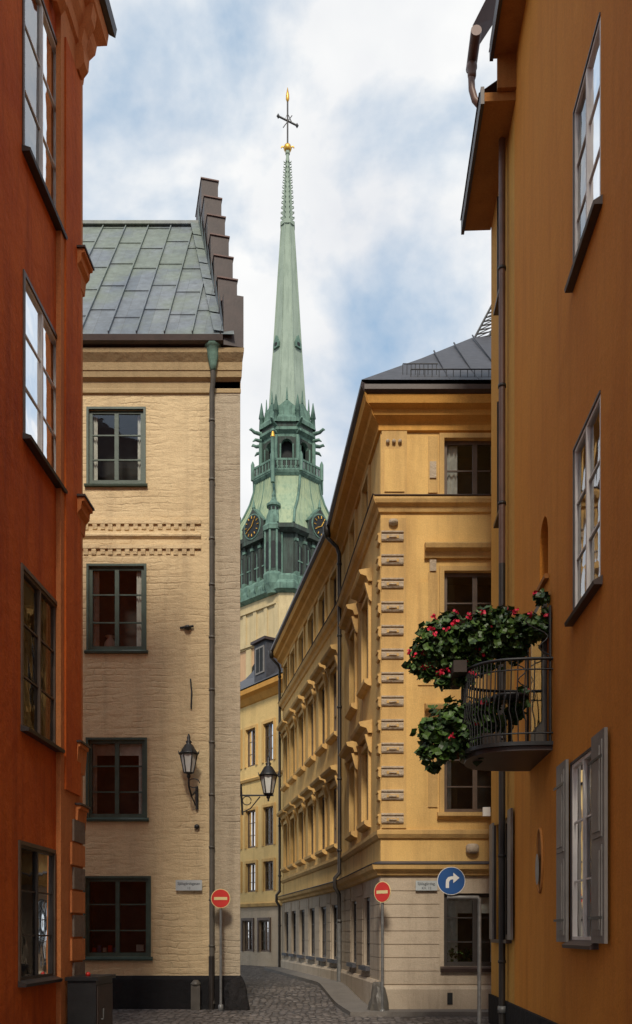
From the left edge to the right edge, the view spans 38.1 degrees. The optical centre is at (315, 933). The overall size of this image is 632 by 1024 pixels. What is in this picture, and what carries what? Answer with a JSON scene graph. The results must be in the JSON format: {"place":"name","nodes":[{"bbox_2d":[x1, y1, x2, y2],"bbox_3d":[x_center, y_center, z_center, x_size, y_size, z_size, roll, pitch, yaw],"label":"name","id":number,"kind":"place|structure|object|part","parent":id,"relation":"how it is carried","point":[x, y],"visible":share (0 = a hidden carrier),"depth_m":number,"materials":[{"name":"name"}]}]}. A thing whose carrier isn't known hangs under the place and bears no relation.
{"place":"outdoors","nodes":[
{"label":"outdoors","id":0,"kind":"place"},
{"bbox_2d":[83,0,496,518],"label":"sky","id":1,"kind":"structure","parent":0,"point":[184,92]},
{"bbox_2d":[113,965,489,1023],"bbox_3d":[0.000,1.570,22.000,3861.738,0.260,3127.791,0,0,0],"label":"cobblestone ground","id":2,"kind":"structure","parent":0,"point":[274,998],"depth_m":19.74,"materials":[{"name":"grey stone"}]},
{"bbox_2d":[0,0,55,1023],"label":"walls","id":3,"kind":"structure","parent":2,"relation":"on","point":[28,541],"depth_m":11.08,"materials":[{"name":"red paint"}]},
{"bbox_2d":[21,0,41,976],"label":"rooms","id":4,"kind":"object","parent":3,"relation":"attached to","point":[29,594],"visible":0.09,"depth_m":12.54,"materials":[{"name":"black glass"}]},
{"bbox_2d":[18,0,56,980],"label":"casings","id":5,"kind":"object","parent":3,"relation":"attached to","point":[49,595],"visible":0.83,"depth_m":11.25,"materials":[{"name":"brown paint"}]},
{"bbox_2d":[21,0,55,979],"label":"window frames","id":6,"kind":"structure","parent":3,"relation":"attached to","point":[39,592],"depth_m":11.93,"materials":[{"name":"wood"}]},
{"bbox_2d":[26,17,55,974],"bbox_3d":[-3.769,-5.785,8.285,0.012,12.694,8.619,0,0,2],"label":"window glass","id":7,"kind":"object","parent":6,"relation":"in","point":[33,324],"visible":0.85,"depth_m":12.16,"materials":[{"name":"clear glass"}]},
{"bbox_2d":[18,144,67,986],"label":"sills","id":8,"kind":"structure","parent":3,"relation":"attached to","point":[28,439],"depth_m":11.76,"materials":[{"name":"paint"}]},
{"bbox_2d":[42,601,47,738],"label":"curtains","id":9,"kind":"object","parent":3,"relation":"attached to","point":[44,669],"visible":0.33,"depth_m":12.37,"materials":[{"name":"fabric"}]},
{"bbox_2d":[56,14,82,1023],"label":"pilaster","id":10,"kind":"object","parent":3,"relation":"attached to","point":[69,436],"visible":0.83,"depth_m":12.74,"materials":[{"name":"red paint"}]},
{"bbox_2d":[70,819,84,975],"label":"quoins","id":11,"kind":"object","parent":10,"relation":"attached to","point":[77,900],"visible":0.77,"depth_m":13.14,"materials":[{"name":"paint"}]},
{"bbox_2d":[75,245,94,829],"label":"ledges","id":12,"kind":"object","parent":10,"relation":"attached to","point":[85,507],"visible":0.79,"depth_m":13.32,"materials":[{"name":"brown paint"}]},
{"bbox_2d":[52,0,96,80],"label":"brackets","id":13,"kind":"object","parent":3,"relation":"attached to","point":[86,28],"visible":0.92,"depth_m":13.13,"materials":[{"name":"paint"}]},
{"bbox_2d":[51,0,108,83],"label":"cornice","id":14,"kind":"structure","parent":3,"relation":"attached to","point":[74,13],"depth_m":13.12,"materials":[{"name":"orange paint"}]},
{"bbox_2d":[99,0,116,37],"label":"eaves","id":15,"kind":"object","parent":3,"relation":"on","point":[108,17],"visible":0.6,"depth_m":13.62,"materials":[{"name":"brown paint"}]},
{"bbox_2d":[65,972,115,1023],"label":"utility cabinet","id":16,"kind":"object","parent":2,"relation":"on","point":[89,998],"visible":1,"depth_m":12.68,"materials":[{"name":"black metal"}]},
{"bbox_3d":[-3.021,1.160,13.086,0.014,0.880,0.770,0,0,2],"label":"door","id":17,"kind":"part","parent":16,"relation":"part of","materials":[{"name":"brown paint"}]},
{"bbox_2d":[83,382,239,975],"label":"walls","id":18,"kind":"structure","parent":2,"relation":"on","point":[166,846],"depth_m":20.70,"materials":[{"name":"beige brick"}]},
{"bbox_2d":[86,411,148,956],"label":"window frames","id":19,"kind":"structure","parent":18,"relation":"attached to","point":[117,646],"depth_m":20.74,"materials":[{"name":"brown wood"}]},
{"bbox_2d":[93,416,141,813],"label":"curtains","id":20,"kind":"object","parent":18,"relation":"attached to","point":[109,749],"visible":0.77,"depth_m":20.87,"materials":[{"name":"fabric"}]},
{"bbox_2d":[90,416,145,952],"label":"rooms","id":21,"kind":"object","parent":18,"relation":"attached to","point":[132,917],"visible":0.28,"depth_m":21.47,"materials":[{"name":"black"}]},
{"bbox_2d":[83,407,152,960],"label":"casings","id":22,"kind":"object","parent":18,"relation":"attached to","point":[144,651],"visible":0.7,"depth_m":20.67,"materials":[{"name":"green paint"}]},
{"bbox_2d":[92,635,143,951],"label":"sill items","id":23,"kind":"object","parent":18,"relation":"attached to","point":[109,641],"visible":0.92,"depth_m":20.84,"materials":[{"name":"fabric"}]},
{"bbox_2d":[83,519,200,555],"bbox_3d":[-6.659,-8.958,20.670,8.113,0.802,0.060,0,0,0],"label":"dentil belt","id":24,"kind":"object","parent":18,"relation":"attached to","point":[142,547],"visible":0.56,"depth_m":20.65,"materials":[{"name":"beige paint"}]},
{"bbox_2d":[83,334,222,347],"bbox_3d":[-6.390,-13.226,20.465,8.650,0.222,0.470,0,0,0],"label":"gutter","id":25,"kind":"object","parent":18,"relation":"attached to","point":[145,340],"visible":0.39,"depth_m":20.27,"materials":[{"name":"brown paint"}]},
{"bbox_2d":[83,226,233,333],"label":"roof","id":26,"kind":"structure","parent":18,"relation":"attached to","point":[130,305],"depth_m":22.25,"materials":[{"name":"metal"}]},
{"bbox_2d":[83,220,197,225],"bbox_3d":[-6.718,-19.525,25.183,7.994,0.090,0.240,0,0,0],"label":"ridge cap","id":27,"kind":"object","parent":26,"relation":"on","point":[136,222],"depth_m":25.06,"materials":[{"name":"metal"}]},
{"bbox_2d":[83,224,221,332],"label":"roof seams","id":28,"kind":"object","parent":26,"relation":"attached to","point":[125,286],"visible":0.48,"depth_m":22.26,"materials":[{"name":"grey metal"}]},
{"bbox_2d":[83,348,243,393],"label":"cornice","id":29,"kind":"structure","parent":18,"relation":"attached to","point":[146,370],"depth_m":20.55,"materials":[{"name":"beige paint"}]},
{"bbox_2d":[112,976,236,1008],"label":"plinth","id":30,"kind":"structure","parent":18,"relation":"attached to","point":[151,992],"depth_m":20.61,"materials":[{"name":"black paint"}]},
{"bbox_2d":[178,734,199,809],"bbox_3d":[-2.823,-3.623,20.375,0.481,1.630,0.640,0,0,0],"label":"wall lantern","id":31,"kind":"object","parent":18,"relation":"attached to","point":[188,753],"depth_m":20.22,"materials":[{"name":"black metal"}]},
{"bbox_2d":[176,880,201,890],"bbox_3d":[-2.868,-1.094,20.618,0.591,0.236,0.024,0,0,0],"label":"street name sign","id":32,"kind":"object","parent":18,"relation":"attached to","point":[188,885],"visible":1,"depth_m":20.61,"materials":[{"name":"white metal"}]},
{"bbox_2d":[180,625,199,828],"bbox_3d":[-2.855,-4.668,20.640,0.448,4.605,0.171,0,0,0],"label":"wall anchor","id":33,"kind":"object","parent":18,"relation":"attached to","point":[188,627],"depth_m":20.64,"materials":[{"name":"black metal"}]},
{"bbox_2d":[204,341,221,1009],"bbox_3d":[-2.307,-5.769,20.465,0.400,14.937,0.390,0,0,0],"label":"downpipe","id":34,"kind":"object","parent":18,"relation":"attached to","point":[212,347],"visible":0.97,"depth_m":20.54,"materials":[{"name":"metal"}]},
{"bbox_2d":[195,177,243,347],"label":"stepped gable","id":35,"kind":"structure","parent":18,"relation":"attached to","point":[209,202],"depth_m":21.98,"materials":[{"name":"brown paint"}]},
{"bbox_2d":[191,208,223,331],"bbox_3d":[-2.744,-16.703,22.645,0.218,6.732,4.964,0,0,-14],"label":"flashing","id":36,"kind":"object","parent":35,"relation":"attached to","point":[214,305],"visible":1,"depth_m":22.27,"materials":[{"name":"metal"}]},
{"bbox_2d":[240,756,278,814],"bbox_3d":[-1.325,-3.391,20.900,0.951,1.356,0.450,0,0,0],"label":"wall lantern","id":37,"kind":"object","parent":18,"relation":"attached to","point":[267,775],"depth_m":20.84,"materials":[{"name":"black metal"}]},
{"bbox_2d":[191,980,200,1009],"bbox_3d":[-2.676,1.390,20.365,0.240,0.720,0.228,0,0,0],"label":"stone bollard","id":38,"kind":"object","parent":2,"relation":"on","point":[195,994],"visible":0.92,"depth_m":20.28,"materials":[{"name":"grey stone"}]},
{"bbox_2d":[211,889,229,1010],"bbox_3d":[-2.107,0.403,20.240,0.430,2.794,0.115,0,0,0],"label":"no entry sign","id":39,"kind":"object","parent":2,"relation":"on","point":[220,898],"visible":0.89,"depth_m":20.18,"materials":[{"name":"metal"}]},
{"bbox_2d":[223,976,249,1010],"bbox_3d":[-1.773,1.600,20.503,0.622,1.316,0.532,0,0,0],"label":"guard stone","id":40,"kind":"object","parent":2,"relation":"on","point":[235,994],"visible":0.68,"depth_m":20.31,"materials":[{"name":"grey stone"}]},
{"bbox_2d":[240,692,282,966],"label":"walls","id":41,"kind":"structure","parent":2,"relation":"on","point":[259,712],"depth_m":40.93,"materials":[{"name":"yellow paint"}]},
{"bbox_2d":[240,717,275,951],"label":"casings","id":42,"kind":"object","parent":41,"relation":"attached to","point":[255,726],"visible":0.83,"depth_m":41.02,"materials":[{"name":"paint"}]},
{"bbox_2d":[245,722,273,951],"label":"window frames","id":43,"kind":"structure","parent":41,"relation":"attached to","point":[253,864],"depth_m":40.88,"materials":[{"name":"grey wood"}]},
{"bbox_2d":[246,724,272,949],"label":"window glass","id":44,"kind":"object","parent":43,"relation":"in","point":[250,843],"visible":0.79,"depth_m":41.75,"materials":[{"name":"glass"}]},
{"bbox_2d":[240,673,282,708],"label":"cornice","id":45,"kind":"structure","parent":41,"relation":"attached to","point":[264,690],"depth_m":40.42,"materials":[{"name":"yellow paint"}]},
{"bbox_2d":[240,663,282,690],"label":"roof","id":46,"kind":"structure","parent":45,"relation":"on","point":[247,682],"depth_m":43.39,"materials":[{"name":"metal"}]},
{"bbox_2d":[250,636,282,684],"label":"dormer","id":47,"kind":"object","parent":46,"relation":"attached to","point":[265,665],"visible":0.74,"depth_m":40.58,"materials":[{"name":"metal"}]},
{"bbox_2d":[240,769,282,907],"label":"band","id":48,"kind":"object","parent":41,"relation":"attached to","point":[260,904],"depth_m":40.95,"materials":[{"name":"yellow paint"}]},
{"bbox_2d":[251,731,272,948],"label":"rooms","id":49,"kind":"object","parent":41,"relation":"attached to","point":[269,834],"visible":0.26,"depth_m":40.91,"materials":[{"name":"black"}]},
{"bbox_2d":[263,725,272,949],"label":"curtains","id":50,"kind":"object","parent":41,"relation":"attached to","point":[268,843],"visible":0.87,"depth_m":40.65,"materials":[{"name":"fabric"}]},
{"bbox_2d":[240,87,328,681],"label":"church tower","id":51,"kind":"structure","parent":2,"relation":"on","point":[283,521],"depth_m":99.18,"materials":[{"name":"green metal"}]},
{"bbox_2d":[240,546,311,586],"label":"gallery windows","id":52,"kind":"structure","parent":51,"relation":"in","point":[300,553],"depth_m":98.74,"materials":[{"name":"green metal"}]},
{"bbox_2d":[281,959,490,1008],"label":"plinth","id":53,"kind":"structure","parent":2,"relation":"on","point":[415,996],"depth_m":19.40,"materials":[{"name":"beige stone"}]},
{"bbox_2d":[282,878,490,983],"bbox_3d":[1.124,-0.060,26.350,6.818,2.264,20.376,0,0,-32],"label":"rustication","id":54,"kind":"object","parent":53,"relation":"on","point":[411,931],"visible":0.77,"depth_m":19.48,"materials":[{"name":"beige stone"}]},
{"bbox_2d":[416,881,436,890],"bbox_3d":[2.347,-1.024,19.418,0.460,0.209,0.024,0,0,0],"label":"street name sign","id":55,"kind":"object","parent":54,"relation":"attached to","point":[426,885],"visible":0.99,"depth_m":19.41,"materials":[{"name":"white metal"}]},
{"bbox_2d":[447,993,452,1004],"bbox_3d":[2.841,1.375,19.390,0.111,0.250,0.019,0,0,0],"label":"basement hatch","id":56,"kind":"object","parent":53,"relation":"attached to","point":[449,998],"visible":1,"depth_m":19.38,"materials":[{"name":"black metal"}]},
{"bbox_2d":[437,867,480,1023],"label":"turn right sign","id":57,"kind":"object","parent":2,"relation":"on","point":[450,881],"visible":1,"depth_m":14.02,"materials":[{"name":"metal"}]},
{"bbox_2d":[491,0,631,1023],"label":"walls","id":58,"kind":"structure","parent":2,"relation":"on","point":[568,356],"depth_m":11.40,"materials":[{"name":"orange paint"}]},
{"bbox_2d":[460,80,511,219],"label":"roof","id":59,"kind":"structure","parent":58,"relation":"on","point":[492,87],"depth_m":15.26,"materials":[{"name":"black metal"}]},
{"bbox_2d":[467,60,505,1023],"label":"downpipe","id":60,"kind":"object","parent":58,"relation":"attached to","point":[471,68],"visible":0.74,"depth_m":15.52,"materials":[{"name":"metal"}]},
{"bbox_2d":[466,0,495,72],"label":"gutter end","id":61,"kind":"object","parent":60,"relation":"attached to","point":[482,25],"visible":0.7,"depth_m":15.23,"materials":[{"name":"grey metal"}]},
{"bbox_2d":[483,807,489,815],"bbox_3d":[3.262,-2.335,17.494,0.140,0.170,0.070,0,0,2],"label":"name plate","id":62,"kind":"object","parent":58,"relation":"attached to","point":[486,811],"visible":1,"depth_m":17.46,"materials":[{"name":"white metal"}]},
{"bbox_2d":[461,0,525,234],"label":"eaves","id":63,"kind":"object","parent":58,"relation":"on","point":[495,110],"visible":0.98,"depth_m":15.23,"materials":[{"name":"paint"}]},
{"bbox_2d":[447,603,552,770],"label":"balcony","id":64,"kind":"structure","parent":58,"relation":"attached to","point":[494,751],"depth_m":12.37,"materials":[{"name":"black metal"}]},
{"bbox_2d":[409,685,530,774],"bbox_3d":[2.178,-2.834,12.828,1.673,1.174,0.906,0,0,24],"label":"balcony plant","id":65,"kind":"object","parent":64,"relation":"on","point":[443,736],"visible":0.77,"depth_m":12.68,"materials":[{"name":"green plant"}]},
{"bbox_2d":[401,588,549,691],"bbox_3d":[2.335,-4.001,12.804,2.233,1.269,0.947,0,0,23],"label":"geranium plant","id":66,"kind":"object","parent":64,"relation":"on","point":[446,639],"visible":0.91,"depth_m":12.74,"materials":[{"name":"green plant"}]},
{"bbox_2d":[488,994,557,1023],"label":"plinth","id":67,"kind":"structure","parent":58,"relation":"attached to","point":[515,1014],"depth_m":14.82,"materials":[{"name":"grey stone"}]},
{"bbox_2d":[531,603,546,740],"bbox_3d":[3.118,-3.550,12.823,0.058,2.100,0.900,0,0,2],"label":"door","id":68,"kind":"structure","parent":58,"relation":"in","point":[540,703],"depth_m":12.64,"materials":[{"name":"paint"}]},
{"bbox_2d":[535,828,543,892],"bbox_3d":[3.129,-1.025,12.814,0.062,0.919,0.399,0,0,2],"label":"oval window","id":69,"kind":"structure","parent":58,"relation":"attached to","point":[539,864],"depth_m":12.78,"materials":[{"name":"paint"}]},
{"bbox_2d":[536,510,548,592],"bbox_3d":[3.219,-5.249,12.587,0.280,0.960,0.680,0,0,2],"label":"niche","id":70,"kind":"object","parent":58,"relation":"attached to","point":[543,541],"visible":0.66,"depth_m":12.76,"materials":[{"name":"orange paint"}]},
{"bbox_2d":[490,194,602,949],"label":"sills","id":71,"kind":"structure","parent":58,"relation":"attached to","point":[596,583],"depth_m":10.23,"materials":[{"name":"brown paint"}]},
{"bbox_2d":[494,16,600,939],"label":"window frames","id":72,"kind":"structure","parent":58,"relation":"attached to","point":[587,436],"depth_m":10.37,"materials":[{"name":"grey wood"}]},
{"bbox_2d":[489,727,607,943],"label":"shutters","id":73,"kind":"object","parent":72,"relation":"attached to","point":[598,763],"visible":0.98,"depth_m":11.00,"materials":[{"name":"grey paint"}]},
{"bbox_2d":[575,33,599,936],"bbox_3d":[3.136,-6.600,11.552,0.029,13.330,10.513,0,0,3],"label":"window glass","id":74,"kind":"object","parent":72,"relation":"in","point":[595,126],"visible":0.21,"depth_m":10.21,"materials":[{"name":"glass"}]},
{"bbox_2d":[570,12,600,939],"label":"casings","id":75,"kind":"object","parent":58,"relation":"attached to","point":[574,448],"visible":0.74,"depth_m":10.82,"materials":[{"name":"paint"}]},
{"bbox_2d":[593,438,599,579],"bbox_3d":[3.512,-6.600,11.551,0.671,13.440,10.646,0,0,3],"label":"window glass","id":76,"kind":"object","parent":58,"relation":"attached to","point":[596,519],"visible":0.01,"depth_m":10.83,"materials":[{"name":"glass"}]},
{"bbox_2d":[264,967,487,1016],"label":"stone pavement","id":77,"kind":"structure","parent":0,"point":[343,997],"depth_m":20.38,"materials":[{"name":"grey stone"}]},
{"bbox_2d":[367,982,388,1010],"bbox_3d":[1.301,1.636,19.193,0.452,1.267,0.557,0,0,0],"label":"guard stone","id":78,"kind":"object","parent":77,"relation":"on","point":[374,1004],"visible":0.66,"depth_m":19.05,"materials":[{"name":"grey stone"}]},
{"bbox_2d":[374,881,390,1010],"bbox_3d":[1.396,0.358,18.924,0.440,2.884,0.116,0,0,40],"label":"no entry sign","id":79,"kind":"object","parent":77,"relation":"on","point":[382,891],"visible":0.89,"depth_m":18.92,"materials":[{"name":"metal"}]},
{"bbox_2d":[283,876,490,984],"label":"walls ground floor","id":80,"kind":"structure","parent":0,"point":[476,884],"depth_m":21.93,"materials":[{"name":"beige paint"}]},
{"bbox_2d":[283,433,490,894],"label":"walls","id":81,"kind":"structure","parent":80,"relation":"on","point":[421,529],"depth_m":19.52,"materials":[{"name":"yellow paint"}]},
{"bbox_2d":[268,525,341,981],"bbox_3d":[-0.600,-4.975,31.110,0.536,12.750,11.635,0,0,-11],"label":"downpipe","id":82,"kind":"object","parent":81,"relation":"attached to","point":[326,531],"visible":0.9,"depth_m":25.50,"materials":[{"name":"metal"}]},
{"bbox_2d":[273,392,490,667],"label":"cornice","id":83,"kind":"structure","parent":81,"relation":"attached to","point":[433,413],"depth_m":19.77,"materials":[{"name":"paint"}]},
{"bbox_2d":[270,381,490,650],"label":"eaves","id":84,"kind":"object","parent":83,"relation":"on","point":[425,388],"visible":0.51,"depth_m":19.09,"materials":[{"name":"brown paint"}]},
{"bbox_2d":[361,336,490,383],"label":"roof","id":85,"kind":"structure","parent":84,"relation":"on","point":[472,352],"depth_m":20.62,"materials":[{"name":"metal"}]},
{"bbox_2d":[402,363,490,381],"bbox_3d":[5.171,-11.911,19.401,6.657,0.521,0.222,0,0,0],"label":"roof rail","id":86,"kind":"object","parent":85,"relation":"attached to","point":[423,369],"visible":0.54,"depth_m":19.29,"materials":[{"name":"black metal"}]},
{"bbox_2d":[433,335,490,378],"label":"roof seams","id":87,"kind":"object","parent":85,"relation":"attached to","point":[483,349],"visible":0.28,"depth_m":21.11,"materials":[{"name":"grey metal"}]},
{"bbox_2d":[474,306,490,336],"bbox_3d":[5.187,-15.788,23.600,2.428,1.204,0.052,0,0,0],"label":"roof ladder","id":88,"kind":"object","parent":85,"relation":"on","point":[482,324],"visible":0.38,"depth_m":23.59,"materials":[{"name":"grey metal"}]},
{"bbox_2d":[276,542,490,829],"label":"hoods","id":89,"kind":"object","parent":81,"relation":"attached to","point":[360,736],"visible":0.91,"depth_m":23.50,"materials":[{"name":"yellow paint"}]},
{"bbox_2d":[278,493,490,902],"bbox_3d":[1.019,-5.265,26.222,7.132,8.070,20.642,0,0,-32],"label":"band","id":90,"kind":"object","parent":81,"relation":"attached to","point":[379,504],"visible":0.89,"depth_m":19.47,"materials":[{"name":"yellow paint"}]},
{"bbox_2d":[280,678,490,971],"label":"sills","id":91,"kind":"structure","parent":81,"relation":"attached to","point":[330,740],"depth_m":23.35,"materials":[{"name":"yellow paint"}]},
{"bbox_2d":[283,433,490,866],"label":"casings","id":92,"kind":"object","parent":81,"relation":"attached to","point":[442,437],"visible":0.68,"depth_m":26.28,"materials":[{"name":"yellow paint"}]},
{"bbox_2d":[287,441,490,965],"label":"window frames","id":93,"kind":"structure","parent":81,"relation":"attached to","point":[474,445],"depth_m":19.60,"materials":[{"name":"brown wood"}]},
{"bbox_2d":[287,676,355,958],"bbox_3d":[0.901,-4.905,26.959,4.426,11.240,18.456,0,0,-26],"label":"window glass","id":94,"kind":"object","parent":93,"relation":"in","point":[335,843],"visible":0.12,"depth_m":27.20,"materials":[{"name":"glass"}]},
{"bbox_2d":[375,518,403,824],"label":"quoins","id":95,"kind":"object","parent":81,"relation":"attached to","point":[392,653],"visible":1,"depth_m":19.40,"materials":[{"name":"stone"}]},
{"bbox_2d":[382,431,406,827],"bbox_3d":[1.668,-6.475,19.434,0.537,8.450,0.128,0,0,0],"label":"corner pilaster","id":96,"kind":"object","parent":81,"relation":"attached to","point":[394,462],"visible":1,"depth_m":19.45,"materials":[{"name":"yellow paint"}]},
{"bbox_2d":[418,436,438,806],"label":"panels","id":97,"kind":"object","parent":81,"relation":"attached to","point":[428,599],"visible":0.27,"depth_m":19.47,"materials":[{"name":"paint"}]},
{"bbox_2d":[447,447,490,961],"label":"rooms","id":98,"kind":"object","parent":81,"relation":"attached to","point":[459,590],"visible":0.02,"depth_m":20.32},
{"bbox_2d":[447,447,490,961],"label":"curtains","id":99,"kind":"object","parent":81,"relation":"attached to","point":[455,907],"visible":0.02,"depth_m":19.72,"materials":[{"name":"fabric"}]},
{"bbox_2d":[466,844,478,853],"bbox_3d":[3.329,-1.811,19.450,0.280,0.200,0.280,0,0,0],"label":"wall lamp","id":100,"kind":"object","parent":81,"relation":"attached to","point":[472,848],"visible":1,"depth_m":19.34,"materials":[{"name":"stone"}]},
{"bbox_2d":[447,946,471,961],"bbox_3d":[3.106,0.435,19.802,0.774,0.524,0.459,0,0,0],"label":"window plant","id":101,"kind":"object","parent":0,"point":[467,957],"depth_m":19.71,"materials":[{"name":"green plant"}]}
]}

